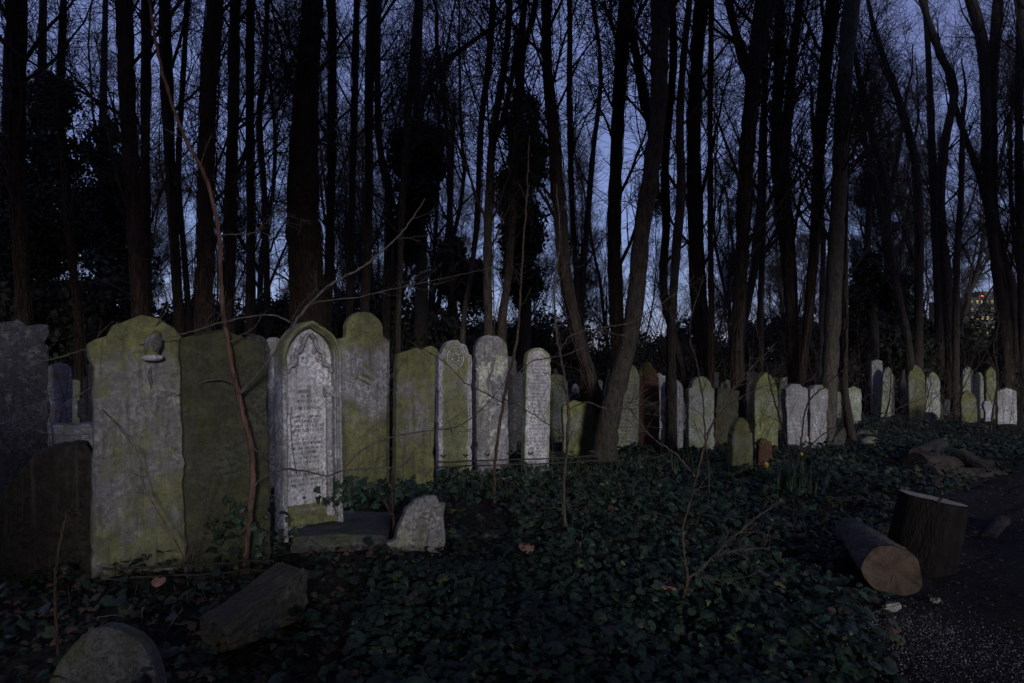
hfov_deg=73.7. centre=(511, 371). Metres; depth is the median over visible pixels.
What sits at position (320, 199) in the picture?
bare tree
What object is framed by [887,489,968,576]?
tree stump
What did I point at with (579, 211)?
bare tree
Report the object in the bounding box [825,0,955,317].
bare tree
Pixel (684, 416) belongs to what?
headstone
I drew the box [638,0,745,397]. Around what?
bare tree
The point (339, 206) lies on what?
bare tree
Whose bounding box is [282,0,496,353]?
bare tree
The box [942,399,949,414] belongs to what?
headstone
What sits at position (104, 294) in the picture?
evergreen bush
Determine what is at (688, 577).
sapling
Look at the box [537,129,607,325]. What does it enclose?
bare tree
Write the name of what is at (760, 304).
bare tree
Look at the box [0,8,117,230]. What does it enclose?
bare tree
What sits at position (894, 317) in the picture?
evergreen bush
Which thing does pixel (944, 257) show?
bare tree
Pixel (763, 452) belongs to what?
grave marker
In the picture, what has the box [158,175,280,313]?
bare tree
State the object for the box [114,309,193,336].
evergreen bush
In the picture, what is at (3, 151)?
bare tree
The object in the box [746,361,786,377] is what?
evergreen bush
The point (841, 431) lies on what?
broken slab
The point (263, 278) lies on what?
bare tree
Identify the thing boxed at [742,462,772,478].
daffodil clump
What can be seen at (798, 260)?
bare tree
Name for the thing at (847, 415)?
bare tree
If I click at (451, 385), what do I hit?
headstone
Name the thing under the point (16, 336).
monument
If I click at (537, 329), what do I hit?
evergreen bush
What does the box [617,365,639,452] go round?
headstone
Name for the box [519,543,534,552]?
dead leaf
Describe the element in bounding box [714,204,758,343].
bare tree
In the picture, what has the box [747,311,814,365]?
evergreen bush
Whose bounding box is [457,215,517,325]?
bare tree
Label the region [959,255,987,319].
bare tree
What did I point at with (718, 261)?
bare tree
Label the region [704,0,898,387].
bare tree
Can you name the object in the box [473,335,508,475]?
headstone
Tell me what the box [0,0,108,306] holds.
ivy clad tree
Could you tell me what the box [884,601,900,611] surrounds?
wood wedge
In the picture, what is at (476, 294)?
ivy clad tree
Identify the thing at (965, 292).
bare tree
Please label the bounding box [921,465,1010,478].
log
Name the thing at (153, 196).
bare tree
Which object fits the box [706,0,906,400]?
bare tree
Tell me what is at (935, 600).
wood wedge
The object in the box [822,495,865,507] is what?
log
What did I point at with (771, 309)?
bare tree
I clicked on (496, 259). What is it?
bare tree
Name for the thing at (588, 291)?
bare tree
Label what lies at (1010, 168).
bare tree
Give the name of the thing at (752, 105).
bare tree
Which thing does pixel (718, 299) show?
bare tree
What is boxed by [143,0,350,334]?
bare tree
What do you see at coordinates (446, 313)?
evergreen bush
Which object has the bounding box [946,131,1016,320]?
bare tree
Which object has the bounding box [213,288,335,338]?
evergreen bush
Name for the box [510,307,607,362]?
evergreen bush
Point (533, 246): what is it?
ivy clad tree
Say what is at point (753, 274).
bare tree
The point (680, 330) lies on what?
evergreen bush
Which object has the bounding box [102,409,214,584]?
sapling
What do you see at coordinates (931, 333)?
evergreen bush
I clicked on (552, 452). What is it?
iron railing
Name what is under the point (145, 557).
iron railing
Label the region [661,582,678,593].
dead leaf
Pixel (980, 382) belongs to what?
headstone
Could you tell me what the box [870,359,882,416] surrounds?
headstone
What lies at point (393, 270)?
bare tree
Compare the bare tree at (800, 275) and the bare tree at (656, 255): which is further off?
the bare tree at (800, 275)
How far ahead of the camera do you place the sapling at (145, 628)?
3.25 m
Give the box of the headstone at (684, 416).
[683,395,685,428]
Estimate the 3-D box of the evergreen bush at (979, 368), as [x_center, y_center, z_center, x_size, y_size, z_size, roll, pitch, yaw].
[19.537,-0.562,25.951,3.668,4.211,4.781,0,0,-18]
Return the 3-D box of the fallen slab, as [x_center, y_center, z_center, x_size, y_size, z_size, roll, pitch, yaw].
[-1.322,1.270,3.598,0.362,0.396,1.078,0,0,7]
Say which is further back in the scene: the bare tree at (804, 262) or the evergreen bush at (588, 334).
the bare tree at (804, 262)
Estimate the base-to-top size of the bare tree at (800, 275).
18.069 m
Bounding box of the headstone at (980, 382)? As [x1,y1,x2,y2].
[973,372,983,417]
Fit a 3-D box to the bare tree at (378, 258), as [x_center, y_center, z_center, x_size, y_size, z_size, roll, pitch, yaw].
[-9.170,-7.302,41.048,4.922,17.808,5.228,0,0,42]
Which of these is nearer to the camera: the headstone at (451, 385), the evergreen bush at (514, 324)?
the headstone at (451, 385)
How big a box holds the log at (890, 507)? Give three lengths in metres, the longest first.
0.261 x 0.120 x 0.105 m
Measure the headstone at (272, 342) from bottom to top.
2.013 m
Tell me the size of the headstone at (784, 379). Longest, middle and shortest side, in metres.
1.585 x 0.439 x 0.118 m
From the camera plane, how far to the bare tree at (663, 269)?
13.94 m
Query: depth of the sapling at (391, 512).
5.40 m
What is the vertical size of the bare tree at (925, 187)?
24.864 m
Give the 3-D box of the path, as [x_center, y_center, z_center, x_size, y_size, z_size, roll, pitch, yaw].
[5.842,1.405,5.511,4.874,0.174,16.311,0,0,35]
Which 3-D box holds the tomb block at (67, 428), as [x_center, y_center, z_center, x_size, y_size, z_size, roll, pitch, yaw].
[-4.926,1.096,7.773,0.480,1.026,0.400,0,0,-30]
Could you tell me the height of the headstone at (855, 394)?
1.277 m
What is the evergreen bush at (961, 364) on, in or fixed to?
on the ground at (36, 661)
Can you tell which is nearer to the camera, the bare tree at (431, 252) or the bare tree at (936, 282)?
the bare tree at (936, 282)
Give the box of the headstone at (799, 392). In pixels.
[781,384,808,450]
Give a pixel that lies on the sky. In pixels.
(606, 137)
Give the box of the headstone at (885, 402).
[879,367,892,416]
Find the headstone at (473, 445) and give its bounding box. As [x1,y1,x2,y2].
[471,362,475,461]
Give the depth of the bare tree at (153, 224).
51.12 m
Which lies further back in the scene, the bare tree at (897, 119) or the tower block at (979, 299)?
the tower block at (979, 299)
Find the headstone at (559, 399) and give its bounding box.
[549,374,567,442]
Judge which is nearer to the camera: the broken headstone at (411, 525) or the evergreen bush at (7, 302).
the broken headstone at (411, 525)
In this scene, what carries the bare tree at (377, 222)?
on the ground at (36, 661)
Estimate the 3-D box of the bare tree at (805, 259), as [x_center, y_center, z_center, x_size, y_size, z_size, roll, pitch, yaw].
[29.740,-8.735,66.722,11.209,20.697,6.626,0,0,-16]
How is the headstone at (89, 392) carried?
on the ground at (36, 661)
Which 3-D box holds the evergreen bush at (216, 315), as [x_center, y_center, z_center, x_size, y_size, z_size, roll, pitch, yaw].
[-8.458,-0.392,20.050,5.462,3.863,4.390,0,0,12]
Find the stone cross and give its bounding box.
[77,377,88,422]
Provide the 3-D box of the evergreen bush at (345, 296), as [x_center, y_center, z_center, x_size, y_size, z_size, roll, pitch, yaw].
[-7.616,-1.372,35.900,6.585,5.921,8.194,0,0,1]
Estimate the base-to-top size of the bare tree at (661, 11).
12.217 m
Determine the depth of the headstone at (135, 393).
4.64 m
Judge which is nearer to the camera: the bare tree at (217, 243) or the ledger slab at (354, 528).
the ledger slab at (354, 528)
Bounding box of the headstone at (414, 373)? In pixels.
[392,347,435,498]
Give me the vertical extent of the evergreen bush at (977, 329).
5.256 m
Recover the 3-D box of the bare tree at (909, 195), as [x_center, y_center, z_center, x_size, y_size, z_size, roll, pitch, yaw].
[17.520,-6.928,32.080,6.037,17.083,4.906,0,0,6]
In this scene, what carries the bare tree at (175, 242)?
on the ground at (36, 661)
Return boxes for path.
[863,477,1023,682]
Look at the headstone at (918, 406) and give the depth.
18.43 m
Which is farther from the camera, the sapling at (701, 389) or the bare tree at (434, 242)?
the bare tree at (434, 242)
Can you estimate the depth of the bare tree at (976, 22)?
23.82 m
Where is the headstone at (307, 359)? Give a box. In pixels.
[273,321,342,541]
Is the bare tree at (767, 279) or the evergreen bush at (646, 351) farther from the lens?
the bare tree at (767, 279)
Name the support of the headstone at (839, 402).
on the ground at (36, 661)
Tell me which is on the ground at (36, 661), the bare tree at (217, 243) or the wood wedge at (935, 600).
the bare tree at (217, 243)
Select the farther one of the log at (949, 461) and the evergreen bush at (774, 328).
the evergreen bush at (774, 328)
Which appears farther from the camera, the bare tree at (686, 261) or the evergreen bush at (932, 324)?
the bare tree at (686, 261)
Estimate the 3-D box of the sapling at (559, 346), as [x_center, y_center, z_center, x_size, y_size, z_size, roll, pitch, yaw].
[0.620,0.034,5.263,1.686,3.036,0.720,0,0,0]
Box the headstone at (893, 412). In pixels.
[891,375,894,414]
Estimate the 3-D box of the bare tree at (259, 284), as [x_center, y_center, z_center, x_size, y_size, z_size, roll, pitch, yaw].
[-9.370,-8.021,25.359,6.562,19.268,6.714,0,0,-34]
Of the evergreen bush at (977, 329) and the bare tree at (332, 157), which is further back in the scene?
the evergreen bush at (977, 329)
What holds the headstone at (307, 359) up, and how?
on the ground at (36, 661)
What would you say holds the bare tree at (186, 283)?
on the ground at (36, 661)
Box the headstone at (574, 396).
[568,392,578,400]
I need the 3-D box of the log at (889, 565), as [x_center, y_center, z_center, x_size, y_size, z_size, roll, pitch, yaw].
[2.579,1.271,4.952,0.334,0.294,1.711,0,-4,19]
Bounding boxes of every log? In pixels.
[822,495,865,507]
[835,518,922,595]
[875,500,895,510]
[902,453,1000,471]
[909,438,948,453]
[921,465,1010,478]
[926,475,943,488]
[955,448,994,467]
[980,515,1010,537]
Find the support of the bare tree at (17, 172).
on the ground at (36, 661)
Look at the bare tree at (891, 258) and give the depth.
20.44 m
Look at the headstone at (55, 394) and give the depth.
9.50 m
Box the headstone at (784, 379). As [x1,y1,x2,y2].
[777,377,786,433]
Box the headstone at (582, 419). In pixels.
[561,400,592,460]
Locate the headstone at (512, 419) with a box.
[508,356,516,453]
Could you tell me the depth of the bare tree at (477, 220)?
12.47 m
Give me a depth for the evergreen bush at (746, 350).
35.47 m
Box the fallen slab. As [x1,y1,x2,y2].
[200,562,307,654]
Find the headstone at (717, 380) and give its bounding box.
[715,372,718,387]
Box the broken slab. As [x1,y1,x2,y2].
[829,426,845,450]
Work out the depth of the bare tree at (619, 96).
12.86 m
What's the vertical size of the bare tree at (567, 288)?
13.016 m
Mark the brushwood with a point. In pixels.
(812, 369)
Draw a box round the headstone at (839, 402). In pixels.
[836,392,841,417]
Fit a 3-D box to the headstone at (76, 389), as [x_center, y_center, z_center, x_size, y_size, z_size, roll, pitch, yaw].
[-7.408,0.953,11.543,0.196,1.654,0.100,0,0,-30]
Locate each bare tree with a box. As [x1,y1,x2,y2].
[0,0,78,281]
[0,0,142,346]
[0,0,142,422]
[0,0,236,318]
[0,0,325,314]
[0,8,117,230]
[0,23,184,279]
[52,0,224,316]
[58,0,281,337]
[78,155,193,314]
[110,153,286,315]
[118,134,195,313]
[135,0,326,337]
[137,0,272,336]
[141,0,334,335]
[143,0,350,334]
[150,149,195,312]
[152,271,169,315]
[156,0,350,338]
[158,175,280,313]
[182,0,361,314]
[213,183,273,313]
[218,0,403,335]
[237,0,392,332]
[241,256,276,312]
[243,0,436,318]
[254,0,364,316]
[263,76,357,304]
[270,236,288,298]
[277,0,488,308]
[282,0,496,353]
[319,116,385,303]
[321,0,493,315]
[322,162,381,301]
[323,120,404,292]
[324,0,433,429]
[324,103,383,307]
[337,0,520,421]
[343,29,468,299]
[362,0,508,327]
[387,0,601,335]
[388,0,500,315]
[395,0,539,344]
[401,0,650,441]
[403,0,615,411]
[404,78,489,308]
[404,192,446,309]
[453,176,498,320]
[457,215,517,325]
[479,156,541,322]
[492,236,566,325]
[493,92,573,314]
[497,189,550,316]
[508,0,640,386]
[527,0,814,454]
[528,0,678,403]
[529,0,721,372]
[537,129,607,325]
[537,226,653,352]
[540,176,605,322]
[542,111,628,348]
[557,196,605,322]
[564,244,628,348]
[566,0,716,466]
[567,269,601,324]
[596,0,773,442]
[622,135,687,341]
[623,0,783,385]
[626,0,882,417]
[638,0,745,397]
[646,203,724,320]
[646,245,732,335]
[675,22,805,324]
[685,0,862,378]
[702,0,923,348]
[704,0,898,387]
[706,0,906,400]
[707,182,766,340]
[707,230,732,342]
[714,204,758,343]
[721,98,830,314]
[733,0,964,446]
[747,201,807,323]
[748,205,827,348]
[757,236,902,323]
[765,237,782,316]
[766,16,900,384]
[768,216,819,311]
[770,192,863,320]
[794,0,963,441]
[806,51,971,323]
[807,0,977,417]
[819,0,979,369]
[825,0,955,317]
[826,118,912,325]
[827,30,932,303]
[850,130,1014,327]
[856,191,931,316]
[873,49,992,316]
[892,0,1023,410]
[895,116,951,268]
[896,30,1020,415]
[896,191,949,317]
[898,0,979,401]
[906,0,1023,398]
[918,0,1023,281]
[926,0,1015,340]
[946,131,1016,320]
[951,238,994,326]
[957,0,1023,401]
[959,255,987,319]
[965,0,1023,410]
[988,246,1016,315]
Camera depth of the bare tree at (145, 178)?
13.59 m
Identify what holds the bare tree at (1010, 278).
on the ground at (36, 661)
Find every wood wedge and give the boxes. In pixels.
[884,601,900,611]
[930,597,940,602]
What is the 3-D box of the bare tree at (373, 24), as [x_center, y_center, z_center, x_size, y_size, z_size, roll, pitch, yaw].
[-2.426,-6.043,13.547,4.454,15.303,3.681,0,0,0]
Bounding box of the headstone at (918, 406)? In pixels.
[907,365,925,421]
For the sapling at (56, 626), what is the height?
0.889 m
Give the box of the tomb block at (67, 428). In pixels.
[53,422,92,447]
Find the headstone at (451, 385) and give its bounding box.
[435,340,472,480]
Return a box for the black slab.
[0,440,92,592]
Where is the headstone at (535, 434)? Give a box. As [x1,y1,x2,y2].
[521,348,550,474]
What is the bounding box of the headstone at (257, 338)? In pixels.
[246,335,268,456]
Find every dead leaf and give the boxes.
[151,577,165,586]
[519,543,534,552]
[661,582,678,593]
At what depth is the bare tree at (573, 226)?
13.85 m
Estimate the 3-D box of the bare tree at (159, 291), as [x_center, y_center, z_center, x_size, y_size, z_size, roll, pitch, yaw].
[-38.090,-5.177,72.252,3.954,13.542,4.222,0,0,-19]
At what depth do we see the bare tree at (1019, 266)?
23.96 m
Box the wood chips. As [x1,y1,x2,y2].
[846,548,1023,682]
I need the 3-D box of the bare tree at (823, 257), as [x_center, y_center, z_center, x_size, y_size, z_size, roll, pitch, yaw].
[8.520,-4.043,18.785,4.393,11.418,4.046,0,0,-44]
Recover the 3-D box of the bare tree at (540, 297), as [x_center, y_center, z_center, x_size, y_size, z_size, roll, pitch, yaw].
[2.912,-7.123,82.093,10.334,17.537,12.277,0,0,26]
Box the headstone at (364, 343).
[337,312,389,496]
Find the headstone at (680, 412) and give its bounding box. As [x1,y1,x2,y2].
[661,380,683,450]
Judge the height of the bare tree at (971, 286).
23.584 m
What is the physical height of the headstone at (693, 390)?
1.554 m
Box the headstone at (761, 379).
[749,372,777,450]
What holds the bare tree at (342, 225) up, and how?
on the ground at (36, 661)
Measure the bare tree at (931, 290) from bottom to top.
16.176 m
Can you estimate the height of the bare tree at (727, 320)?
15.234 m
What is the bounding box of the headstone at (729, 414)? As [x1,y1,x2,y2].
[713,387,739,447]
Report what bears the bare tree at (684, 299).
on the ground at (36, 661)
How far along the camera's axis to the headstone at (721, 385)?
15.50 m
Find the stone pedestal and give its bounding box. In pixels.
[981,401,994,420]
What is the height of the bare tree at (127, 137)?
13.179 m
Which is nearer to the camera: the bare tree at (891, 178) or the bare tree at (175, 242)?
the bare tree at (175, 242)
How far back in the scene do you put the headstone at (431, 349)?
10.62 m
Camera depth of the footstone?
2.83 m
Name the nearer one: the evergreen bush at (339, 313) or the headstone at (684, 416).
the headstone at (684, 416)
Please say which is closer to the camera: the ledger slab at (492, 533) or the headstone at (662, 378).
the ledger slab at (492, 533)
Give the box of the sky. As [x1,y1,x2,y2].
[0,0,1023,358]
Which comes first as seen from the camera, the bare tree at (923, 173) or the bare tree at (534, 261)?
the bare tree at (923, 173)
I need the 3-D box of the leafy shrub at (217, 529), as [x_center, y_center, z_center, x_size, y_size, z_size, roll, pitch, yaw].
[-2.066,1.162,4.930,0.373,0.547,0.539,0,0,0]
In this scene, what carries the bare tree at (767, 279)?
on the ground at (36, 661)
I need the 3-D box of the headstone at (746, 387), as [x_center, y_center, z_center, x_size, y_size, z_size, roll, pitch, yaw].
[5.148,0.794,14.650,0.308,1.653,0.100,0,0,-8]
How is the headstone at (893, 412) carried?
on the ground at (36, 661)
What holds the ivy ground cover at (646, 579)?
on the ground at (36, 661)
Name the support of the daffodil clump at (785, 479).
on the ground at (36, 661)
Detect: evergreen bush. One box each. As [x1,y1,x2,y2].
[0,281,88,388]
[6,241,156,378]
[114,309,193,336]
[152,299,242,330]
[183,294,240,334]
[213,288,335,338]
[261,273,414,338]
[333,286,403,323]
[357,282,522,428]
[433,305,478,330]
[466,317,551,359]
[466,322,510,348]
[470,303,587,393]
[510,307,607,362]
[577,330,660,403]
[643,331,695,382]
[664,315,727,359]
[694,325,776,373]
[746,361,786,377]
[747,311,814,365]
[805,311,946,411]
[841,302,926,327]
[861,302,960,397]
[909,314,978,364]
[959,355,995,378]
[960,304,995,354]
[960,317,1018,391]
[969,341,990,356]
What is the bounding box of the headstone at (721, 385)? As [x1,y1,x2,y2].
[719,382,727,387]
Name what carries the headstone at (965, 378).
on the ground at (36, 661)
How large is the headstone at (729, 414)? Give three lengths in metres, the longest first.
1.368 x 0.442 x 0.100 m
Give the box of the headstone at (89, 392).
[87,363,92,421]
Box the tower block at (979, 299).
[929,291,994,343]
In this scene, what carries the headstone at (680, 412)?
on the ground at (36, 661)
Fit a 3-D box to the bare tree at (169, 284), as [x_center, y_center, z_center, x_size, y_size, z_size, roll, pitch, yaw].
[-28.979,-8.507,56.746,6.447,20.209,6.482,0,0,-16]
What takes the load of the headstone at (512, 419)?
on the ground at (36, 661)
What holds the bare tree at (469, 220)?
on the ground at (36, 661)
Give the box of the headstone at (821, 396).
[807,385,827,447]
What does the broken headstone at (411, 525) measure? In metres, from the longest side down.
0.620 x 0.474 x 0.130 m
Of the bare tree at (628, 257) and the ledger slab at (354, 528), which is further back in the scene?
the bare tree at (628, 257)
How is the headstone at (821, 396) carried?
on the ground at (36, 661)
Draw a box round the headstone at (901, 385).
[898,370,906,412]
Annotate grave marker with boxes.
[755,438,771,468]
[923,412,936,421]
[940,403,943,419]
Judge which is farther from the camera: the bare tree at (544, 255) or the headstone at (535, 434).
the bare tree at (544, 255)
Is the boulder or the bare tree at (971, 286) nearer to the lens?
the boulder
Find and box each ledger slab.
[291,510,391,552]
[445,528,506,539]
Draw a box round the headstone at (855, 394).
[849,386,861,423]
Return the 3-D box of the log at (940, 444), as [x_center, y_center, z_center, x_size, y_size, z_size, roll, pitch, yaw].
[6.799,1.274,11.098,0.270,0.266,1.414,0,3,44]
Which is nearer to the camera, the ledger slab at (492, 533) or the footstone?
the footstone
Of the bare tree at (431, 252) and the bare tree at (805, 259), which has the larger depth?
the bare tree at (805, 259)
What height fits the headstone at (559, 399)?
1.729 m
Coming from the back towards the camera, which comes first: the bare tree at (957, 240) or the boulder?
the bare tree at (957, 240)
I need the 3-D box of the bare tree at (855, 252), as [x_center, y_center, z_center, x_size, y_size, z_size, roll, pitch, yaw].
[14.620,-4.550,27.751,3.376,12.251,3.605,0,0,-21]
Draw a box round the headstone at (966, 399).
[959,390,977,422]
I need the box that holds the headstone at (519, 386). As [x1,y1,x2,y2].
[516,372,522,443]
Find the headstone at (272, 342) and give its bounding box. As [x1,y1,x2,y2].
[266,337,278,502]
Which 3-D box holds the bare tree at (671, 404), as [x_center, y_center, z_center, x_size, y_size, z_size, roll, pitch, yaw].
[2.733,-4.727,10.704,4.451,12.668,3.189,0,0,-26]
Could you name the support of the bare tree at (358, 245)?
on the ground at (36, 661)
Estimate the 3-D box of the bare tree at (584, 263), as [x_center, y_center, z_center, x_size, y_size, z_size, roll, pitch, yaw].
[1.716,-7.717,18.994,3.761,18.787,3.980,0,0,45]
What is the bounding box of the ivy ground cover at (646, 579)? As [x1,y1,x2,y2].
[0,405,1023,682]
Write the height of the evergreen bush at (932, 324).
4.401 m
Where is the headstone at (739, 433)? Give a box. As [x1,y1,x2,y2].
[727,417,752,473]
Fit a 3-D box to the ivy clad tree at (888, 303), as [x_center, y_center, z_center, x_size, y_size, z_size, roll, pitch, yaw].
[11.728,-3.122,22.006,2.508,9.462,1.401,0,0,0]
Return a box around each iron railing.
[102,549,273,580]
[434,449,621,467]
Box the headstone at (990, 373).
[984,367,995,418]
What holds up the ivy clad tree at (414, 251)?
on the ground at (36, 661)
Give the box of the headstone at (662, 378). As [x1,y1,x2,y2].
[657,373,665,439]
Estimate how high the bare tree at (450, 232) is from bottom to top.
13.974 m
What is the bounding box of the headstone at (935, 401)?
[925,372,939,419]
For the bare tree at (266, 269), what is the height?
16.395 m
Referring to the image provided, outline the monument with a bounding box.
[0,319,50,496]
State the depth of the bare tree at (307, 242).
11.81 m
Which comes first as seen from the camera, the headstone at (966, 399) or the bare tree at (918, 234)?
the headstone at (966, 399)
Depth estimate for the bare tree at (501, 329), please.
11.59 m
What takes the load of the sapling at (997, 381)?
on the ground at (36, 661)
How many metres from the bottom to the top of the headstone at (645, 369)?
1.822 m
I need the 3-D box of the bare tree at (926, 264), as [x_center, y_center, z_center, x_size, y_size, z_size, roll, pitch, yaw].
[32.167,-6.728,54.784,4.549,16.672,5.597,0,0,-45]
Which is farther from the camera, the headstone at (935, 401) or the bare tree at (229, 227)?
the headstone at (935, 401)
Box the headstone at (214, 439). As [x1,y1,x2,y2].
[178,329,270,571]
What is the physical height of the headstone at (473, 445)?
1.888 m
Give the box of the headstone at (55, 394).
[46,362,72,446]
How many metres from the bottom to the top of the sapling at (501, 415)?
3.887 m
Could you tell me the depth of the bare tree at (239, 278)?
36.58 m
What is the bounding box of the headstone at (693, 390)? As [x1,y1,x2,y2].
[685,376,714,454]
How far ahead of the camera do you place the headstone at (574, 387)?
17.00 m
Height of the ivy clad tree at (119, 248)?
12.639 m
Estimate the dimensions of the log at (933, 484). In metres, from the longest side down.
0.480 x 0.192 x 0.171 m
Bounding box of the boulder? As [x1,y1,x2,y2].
[859,436,877,445]
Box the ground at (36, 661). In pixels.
[0,409,1023,682]
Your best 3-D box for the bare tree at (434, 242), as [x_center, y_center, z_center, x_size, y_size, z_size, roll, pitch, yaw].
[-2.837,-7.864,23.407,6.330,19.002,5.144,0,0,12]
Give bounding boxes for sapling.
[0,0,515,573]
[53,504,81,654]
[96,604,182,647]
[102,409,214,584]
[383,477,394,537]
[390,136,610,507]
[483,184,703,531]
[618,341,787,615]
[666,270,791,504]
[738,321,864,469]
[983,286,1022,430]
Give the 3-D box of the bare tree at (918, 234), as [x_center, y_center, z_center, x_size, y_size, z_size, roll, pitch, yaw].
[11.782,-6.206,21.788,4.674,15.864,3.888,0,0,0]
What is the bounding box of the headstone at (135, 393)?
[86,315,186,578]
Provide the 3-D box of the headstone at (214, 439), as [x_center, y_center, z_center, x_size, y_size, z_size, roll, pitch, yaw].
[-2.055,0.662,4.914,0.580,1.932,0.120,-2,1,-33]
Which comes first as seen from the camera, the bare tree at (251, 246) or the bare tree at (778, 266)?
the bare tree at (251, 246)
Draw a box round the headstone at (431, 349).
[422,346,438,459]
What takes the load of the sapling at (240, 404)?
on the ground at (36, 661)
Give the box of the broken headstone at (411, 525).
[385,495,444,552]
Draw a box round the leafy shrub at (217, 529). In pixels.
[202,497,242,556]
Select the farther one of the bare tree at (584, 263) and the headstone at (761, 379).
the bare tree at (584, 263)
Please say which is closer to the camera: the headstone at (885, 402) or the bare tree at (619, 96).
the bare tree at (619, 96)
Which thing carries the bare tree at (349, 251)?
on the ground at (36, 661)
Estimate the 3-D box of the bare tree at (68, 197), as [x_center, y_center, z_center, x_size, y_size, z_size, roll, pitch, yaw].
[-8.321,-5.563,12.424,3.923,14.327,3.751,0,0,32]
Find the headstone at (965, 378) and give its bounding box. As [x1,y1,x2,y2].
[961,366,973,393]
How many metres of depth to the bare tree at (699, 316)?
13.47 m
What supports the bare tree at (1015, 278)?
on the ground at (36, 661)
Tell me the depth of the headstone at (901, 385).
23.00 m
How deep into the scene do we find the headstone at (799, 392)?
12.17 m
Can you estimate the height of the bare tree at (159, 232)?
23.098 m
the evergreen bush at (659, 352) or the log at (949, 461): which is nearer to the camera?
the log at (949, 461)
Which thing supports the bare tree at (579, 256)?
on the ground at (36, 661)
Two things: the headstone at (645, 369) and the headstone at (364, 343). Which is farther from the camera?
the headstone at (645, 369)
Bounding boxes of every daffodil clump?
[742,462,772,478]
[765,452,832,496]
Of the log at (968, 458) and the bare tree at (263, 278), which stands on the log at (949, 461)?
the log at (968, 458)
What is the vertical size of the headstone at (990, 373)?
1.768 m
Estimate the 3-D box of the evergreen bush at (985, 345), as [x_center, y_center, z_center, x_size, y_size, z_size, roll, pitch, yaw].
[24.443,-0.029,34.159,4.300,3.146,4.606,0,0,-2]
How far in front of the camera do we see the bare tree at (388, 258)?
16.81 m
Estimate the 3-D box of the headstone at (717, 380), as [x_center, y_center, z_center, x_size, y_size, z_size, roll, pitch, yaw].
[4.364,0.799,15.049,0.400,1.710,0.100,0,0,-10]
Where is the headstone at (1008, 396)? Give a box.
[995,387,1016,423]
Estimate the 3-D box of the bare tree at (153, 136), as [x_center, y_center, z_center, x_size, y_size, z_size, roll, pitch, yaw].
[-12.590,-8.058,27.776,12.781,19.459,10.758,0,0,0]
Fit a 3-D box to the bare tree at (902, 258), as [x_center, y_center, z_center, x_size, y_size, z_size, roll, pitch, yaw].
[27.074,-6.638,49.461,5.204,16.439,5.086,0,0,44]
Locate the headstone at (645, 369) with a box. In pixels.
[637,362,659,450]
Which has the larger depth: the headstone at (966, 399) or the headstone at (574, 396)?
the headstone at (966, 399)
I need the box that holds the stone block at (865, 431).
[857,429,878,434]
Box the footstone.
[49,622,166,682]
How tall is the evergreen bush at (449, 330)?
3.860 m
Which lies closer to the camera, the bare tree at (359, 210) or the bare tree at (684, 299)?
the bare tree at (359, 210)
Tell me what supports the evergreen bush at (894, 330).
on the ground at (36, 661)
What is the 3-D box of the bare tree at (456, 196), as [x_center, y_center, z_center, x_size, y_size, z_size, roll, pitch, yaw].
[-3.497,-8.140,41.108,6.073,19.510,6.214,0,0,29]
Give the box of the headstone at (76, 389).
[72,379,80,422]
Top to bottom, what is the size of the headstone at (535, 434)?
1.974 m
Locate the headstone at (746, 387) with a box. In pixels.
[744,370,758,423]
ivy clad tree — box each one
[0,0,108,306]
[62,0,168,319]
[385,0,451,349]
[427,102,492,320]
[493,0,551,371]
[841,128,918,413]
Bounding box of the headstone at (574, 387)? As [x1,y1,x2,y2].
[571,383,578,392]
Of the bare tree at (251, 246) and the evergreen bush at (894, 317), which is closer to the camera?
the bare tree at (251, 246)
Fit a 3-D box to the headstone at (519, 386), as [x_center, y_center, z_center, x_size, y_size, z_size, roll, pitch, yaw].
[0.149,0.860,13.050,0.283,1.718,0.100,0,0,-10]
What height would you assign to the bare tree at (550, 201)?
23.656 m
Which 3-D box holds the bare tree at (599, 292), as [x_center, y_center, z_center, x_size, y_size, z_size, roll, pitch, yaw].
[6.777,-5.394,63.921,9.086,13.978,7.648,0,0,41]
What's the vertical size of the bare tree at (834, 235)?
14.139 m
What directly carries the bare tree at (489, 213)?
on the ground at (36, 661)
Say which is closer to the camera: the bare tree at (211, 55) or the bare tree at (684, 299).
the bare tree at (211, 55)
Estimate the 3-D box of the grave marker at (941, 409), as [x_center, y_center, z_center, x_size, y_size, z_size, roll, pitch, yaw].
[12.581,1.273,20.050,0.152,0.735,0.100,0,0,0]
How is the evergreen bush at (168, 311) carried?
on the ground at (36, 661)
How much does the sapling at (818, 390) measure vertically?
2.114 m
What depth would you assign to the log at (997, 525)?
5.98 m
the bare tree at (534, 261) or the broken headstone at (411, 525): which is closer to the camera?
the broken headstone at (411, 525)
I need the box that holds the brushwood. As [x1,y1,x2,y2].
[0,211,1023,569]
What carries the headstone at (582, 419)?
on the ground at (36, 661)
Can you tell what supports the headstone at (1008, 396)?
on the ground at (36, 661)

